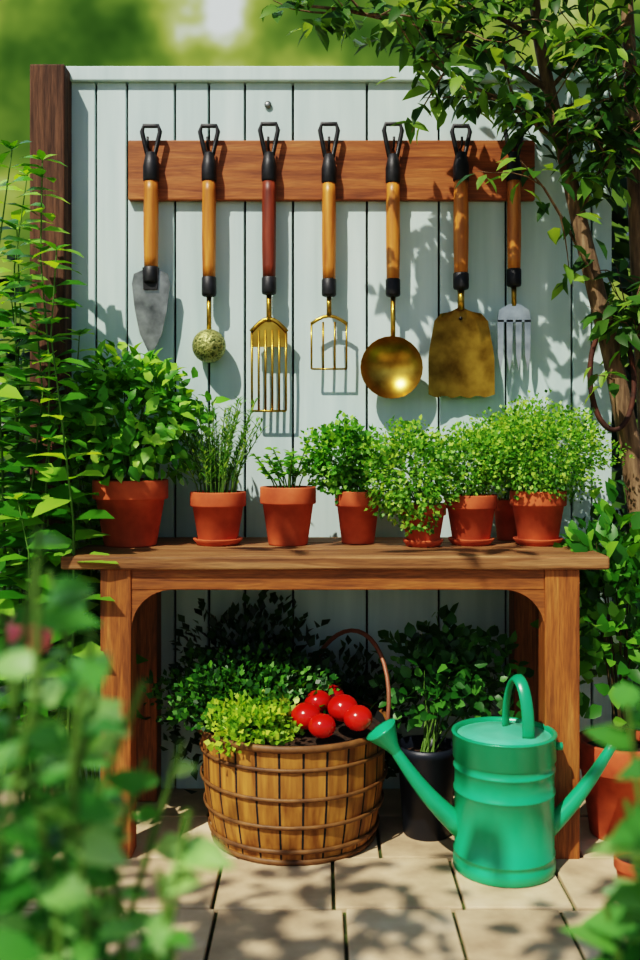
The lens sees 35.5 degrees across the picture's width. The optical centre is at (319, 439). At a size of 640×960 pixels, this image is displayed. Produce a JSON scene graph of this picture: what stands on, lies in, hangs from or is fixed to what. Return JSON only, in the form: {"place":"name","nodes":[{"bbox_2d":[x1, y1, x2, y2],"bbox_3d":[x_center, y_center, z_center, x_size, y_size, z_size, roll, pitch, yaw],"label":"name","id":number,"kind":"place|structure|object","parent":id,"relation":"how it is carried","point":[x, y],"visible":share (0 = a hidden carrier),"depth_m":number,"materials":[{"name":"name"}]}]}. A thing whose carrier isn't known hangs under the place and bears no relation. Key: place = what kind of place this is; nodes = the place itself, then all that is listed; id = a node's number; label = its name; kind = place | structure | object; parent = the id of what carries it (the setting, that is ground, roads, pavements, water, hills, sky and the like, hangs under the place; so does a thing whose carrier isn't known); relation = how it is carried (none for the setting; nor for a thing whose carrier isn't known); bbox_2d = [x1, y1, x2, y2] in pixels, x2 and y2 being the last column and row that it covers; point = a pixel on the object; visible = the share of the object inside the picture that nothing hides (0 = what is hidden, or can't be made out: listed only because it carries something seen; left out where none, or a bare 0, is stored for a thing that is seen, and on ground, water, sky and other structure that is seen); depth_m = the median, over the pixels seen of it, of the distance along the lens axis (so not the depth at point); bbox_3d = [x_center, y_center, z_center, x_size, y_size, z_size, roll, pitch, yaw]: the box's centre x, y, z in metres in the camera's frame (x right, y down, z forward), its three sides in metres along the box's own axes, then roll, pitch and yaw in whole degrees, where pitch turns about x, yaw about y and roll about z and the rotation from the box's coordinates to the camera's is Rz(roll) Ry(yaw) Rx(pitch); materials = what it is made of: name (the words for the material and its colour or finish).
{"place":"outdoors","nodes":[
{"label":"outdoors","id":0,"kind":"place"},
{"bbox_2d":[0,513,639,959],"bbox_3d":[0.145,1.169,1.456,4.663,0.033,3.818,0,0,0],"label":"paving","id":1,"kind":"structure","parent":0,"point":[399,899],"depth_m":2.49,"materials":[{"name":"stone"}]},
{"bbox_2d":[0,230,29,594],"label":"hedge","id":2,"kind":"object","parent":1,"relation":"on","point":[26,355],"visible":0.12,"depth_m":3.72,"materials":[{"name":"green plant"}]},
{"bbox_2d":[0,140,148,799],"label":"leafy shrub","id":3,"kind":"object","parent":1,"relation":"on","point":[23,516],"visible":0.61,"depth_m":2.86,"materials":[{"name":"green plant"}]},
{"bbox_2d":[0,528,235,959],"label":"foliage","id":4,"kind":"object","parent":1,"relation":"on","point":[69,917],"visible":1,"depth_m":1.10,"materials":[{"name":"green plant"}]},
{"bbox_2d":[142,628,390,865],"bbox_3d":[-0.160,0.865,2.950,0.741,0.581,0.575,0,0,0],"label":"bushel basket","id":5,"kind":"object","parent":1,"relation":"on","point":[281,789],"visible":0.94,"depth_m":2.75,"materials":[{"name":"brown wood"}]},
{"bbox_2d":[291,702,320,729],"bbox_3d":[-0.039,0.767,2.780,0.085,0.073,0.085,0,0,0],"label":"tomato","id":6,"kind":"object","parent":5,"relation":"in","point":[303,713],"visible":0.78,"depth_m":2.75,"materials":[{"name":"red food"}]},
{"bbox_2d":[304,690,330,712],"bbox_3d":[-0.006,0.747,2.850,0.078,0.067,0.078,0,0,0],"label":"tomato","id":7,"kind":"object","parent":5,"relation":"in","point":[319,698],"visible":0.66,"depth_m":2.82,"materials":[{"name":"red food"}]},
{"bbox_2d":[308,713,335,738],"bbox_3d":[0.005,0.778,2.720,0.076,0.066,0.076,0,0,0],"label":"tomato","id":8,"kind":"object","parent":5,"relation":"in","point":[321,725],"visible":1,"depth_m":2.69,"materials":[{"name":"red food"}]},
{"bbox_2d":[323,685,343,698],"bbox_3d":[0.035,0.748,2.920,0.075,0.064,0.075,0,0,0],"label":"tomato","id":9,"kind":"object","parent":5,"relation":"in","point":[335,687],"visible":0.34,"depth_m":2.90,"materials":[{"name":"red food"}]},
{"bbox_2d":[327,694,357,721],"bbox_3d":[0.064,0.748,2.790,0.088,0.075,0.088,0,0,0],"label":"tomato","id":10,"kind":"object","parent":5,"relation":"in","point":[339,705],"visible":0.78,"depth_m":2.76,"materials":[{"name":"red food"}]},
{"bbox_2d":[343,705,372,730],"bbox_3d":[0.104,0.764,2.750,0.082,0.070,0.082,0,0,0],"label":"tomato","id":11,"kind":"object","parent":5,"relation":"in","point":[357,717],"visible":1,"depth_m":2.72,"materials":[{"name":"red food"}]},
{"bbox_2d":[144,590,410,793],"bbox_3d":[-0.133,0.810,3.190,0.874,0.730,0.284,0,0,0],"label":"leafy shrub","id":12,"kind":"object","parent":1,"relation":"on","point":[285,638],"visible":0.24,"depth_m":3.17,"materials":[{"name":"green plant"}]},
{"bbox_2d":[0,0,639,508],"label":"trees","id":13,"kind":"object","parent":1,"relation":"on","point":[152,32],"depth_m":16.75,"materials":[{"name":"green plant"}]},
{"bbox_2d":[30,64,615,794],"bbox_3d":[0.020,-0.038,3.300,1.912,2.386,0.160,0,0,0],"label":"wooden fence","id":14,"kind":"object","parent":1,"relation":"on","point":[86,122],"visible":0.43,"depth_m":3.31,"materials":[{"name":"white wood"}]},
{"bbox_2d":[128,136,534,201],"bbox_3d":[0.038,-0.887,3.276,1.337,0.197,0.068,0,0,0],"label":"tool rack","id":15,"kind":"object","parent":14,"relation":"attached to","point":[426,166],"visible":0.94,"depth_m":3.29,"materials":[{"name":"brown wood"}]},
{"bbox_2d":[132,124,169,350],"bbox_3d":[-0.550,-0.659,3.255,0.117,0.739,0.053,0,0,22],"label":"garden trowel","id":16,"kind":"object","parent":15,"relation":"hanging from","point":[150,284],"visible":1,"depth_m":3.25,"materials":[{"name":"brown wood"}]},
{"bbox_2d":[192,124,225,362],"bbox_3d":[-0.361,-0.640,3.255,0.111,0.779,0.111,0,0,0],"label":"ball-headed garden tool","id":17,"kind":"object","parent":15,"relation":"hanging from","point":[208,344],"visible":1,"depth_m":3.23,"materials":[{"name":"brown wood"}]},
{"bbox_2d":[249,122,288,411],"bbox_3d":[-0.166,-0.563,3.255,0.127,0.945,0.049,0,0,0],"label":"garden fork","id":18,"kind":"object","parent":15,"relation":"hanging from","point":[268,330],"visible":1,"depth_m":3.25,"materials":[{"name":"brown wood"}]},
{"bbox_2d":[310,122,347,369],"bbox_3d":[0.029,-0.632,3.255,0.123,0.807,0.049,0,0,0],"label":"garden fork","id":19,"kind":"object","parent":15,"relation":"hanging from","point":[328,174],"visible":1,"depth_m":3.24,"materials":[{"name":"brown wood"}]},
{"bbox_2d":[360,122,422,398],"bbox_3d":[0.231,-0.585,3.252,0.202,0.902,0.055,0,0,0],"label":"ladle","id":20,"kind":"object","parent":15,"relation":"hanging from","point":[391,366],"visible":1,"depth_m":3.24,"materials":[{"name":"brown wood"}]},
{"bbox_2d":[428,124,494,397],"bbox_3d":[0.459,-0.583,3.255,0.215,0.892,0.053,0,0,0],"label":"spatula","id":21,"kind":"object","parent":15,"relation":"hanging from","point":[461,361],"visible":0.99,"depth_m":3.26,"materials":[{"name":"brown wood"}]},
{"bbox_2d":[497,122,530,370],"bbox_3d":[0.631,-0.630,3.255,0.104,0.811,0.049,0,0,23],"label":"hand fork","id":22,"kind":"object","parent":15,"relation":"hanging from","point":[510,314],"visible":0.83,"depth_m":3.25,"materials":[{"name":"brown wood"}]},
{"bbox_2d":[61,537,608,858],"bbox_3d":[0.040,0.736,3.007,1.504,0.837,0.551,0,0,0],"label":"potting bench","id":23,"kind":"object","parent":1,"relation":"on","point":[541,584],"visible":0.81,"depth_m":2.75,"materials":[{"name":"brown wood"}]},
{"bbox_2d":[42,339,230,547],"bbox_3d":[-0.565,0.002,3.049,0.490,0.633,0.433,0,0,22],"label":"potted basil","id":24,"kind":"object","parent":23,"relation":"on","point":[132,502],"visible":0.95,"depth_m":2.96,"materials":[{"name":"plant"}]},
{"bbox_2d":[170,394,268,545],"bbox_3d":[-0.304,0.086,3.066,0.290,0.464,0.223,0,0,0],"label":"potted rosemary","id":25,"kind":"object","parent":23,"relation":"on","point":[217,508],"visible":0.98,"depth_m":3.01,"materials":[{"name":"plant"}]},
{"bbox_2d":[249,435,315,545],"bbox_3d":[-0.106,0.151,3.042,0.193,0.334,0.171,0,0,-43],"label":"potted plant","id":26,"kind":"object","parent":23,"relation":"on","point":[288,508],"visible":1,"depth_m":3.00,"materials":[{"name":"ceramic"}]},
{"bbox_2d":[298,410,382,544],"bbox_3d":[0.073,0.113,3.088,0.284,0.410,0.213,0,0,0],"label":"potted plant","id":27,"kind":"object","parent":23,"relation":"on","point":[357,523],"visible":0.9,"depth_m":3.04,"materials":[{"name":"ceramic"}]},
{"bbox_2d":[358,414,460,546],"bbox_3d":[0.270,0.120,2.979,0.318,0.396,0.276,0,0,0],"label":"potted plant","id":28,"kind":"object","parent":23,"relation":"on","point":[422,521],"visible":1,"depth_m":2.94,"materials":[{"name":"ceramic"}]},
{"bbox_2d":[430,421,525,545],"bbox_3d":[0.469,0.129,3.054,0.317,0.379,0.256,0,0,0],"label":"potted thyme","id":29,"kind":"object","parent":23,"relation":"on","point":[471,515],"visible":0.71,"depth_m":3.00,"materials":[{"name":"plant"}]},
{"bbox_2d":[454,396,563,540],"bbox_3d":[0.613,0.086,3.192,0.384,0.464,0.299,0,0,0],"label":"potted herb","id":30,"kind":"object","parent":23,"relation":"on","point":[505,523],"visible":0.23,"depth_m":3.15,"materials":[{"name":"plant"}]},
{"bbox_2d":[458,388,633,545],"bbox_3d":[0.679,0.080,3.036,0.438,0.475,0.467,0,0,44],"label":"potted plant","id":31,"kind":"object","parent":23,"relation":"on","point":[538,510],"visible":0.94,"depth_m":2.98,"materials":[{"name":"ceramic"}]},
{"bbox_2d":[259,0,639,648],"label":"tree","id":32,"kind":"object","parent":1,"relation":"on","point":[424,35],"visible":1,"depth_m":2.98,"materials":[{"name":"green plant"}]},
{"bbox_2d":[587,320,636,432],"bbox_3d":[0.896,-0.194,3.075,0.150,0.342,0.071,0,0,0],"label":"iron ring","id":33,"kind":"object","parent":32,"relation":"hanging from","point":[606,426],"visible":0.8,"depth_m":3.06,"materials":[{"name":"black metal"}]},
{"bbox_2d":[368,602,533,841],"bbox_3d":[0.389,0.824,3.016,0.391,0.662,0.409,0,0,-39],"label":"potted plant","id":34,"kind":"object","parent":1,"relation":"on","point":[445,656],"visible":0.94,"depth_m":2.95,"materials":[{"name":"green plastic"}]},
{"bbox_2d":[366,674,614,887],"bbox_3d":[0.469,0.894,2.705,0.688,0.521,0.282,0,0,0],"label":"watering can","id":35,"kind":"object","parent":1,"relation":"on","point":[503,821],"visible":0.98,"depth_m":2.61,"materials":[{"name":"green metal"}]},
{"bbox_2d":[530,477,639,839],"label":"potted shrub","id":36,"kind":"object","parent":1,"relation":"on","point":[608,793],"visible":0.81,"depth_m":2.88,"materials":[{"name":"green plant"}]},
{"bbox_2d":[560,682,639,959],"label":"leafy shrub","id":37,"kind":"object","parent":1,"relation":"on","point":[610,925],"visible":1,"depth_m":1.29,"materials":[{"name":"green plant"}]},
{"bbox_2d":[565,24,639,728],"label":"trunk","id":38,"kind":"object","parent":1,"relation":"on","point":[620,251],"visible":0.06,"depth_m":3.64,"materials":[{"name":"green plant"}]},
{"bbox_2d":[614,856,638,880],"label":"terracotta pot","id":39,"kind":"object","parent":1,"relation":"on","point":[622,864],"visible":0.38,"depth_m":2.50,"materials":[{"name":"ceramic"}]}
]}

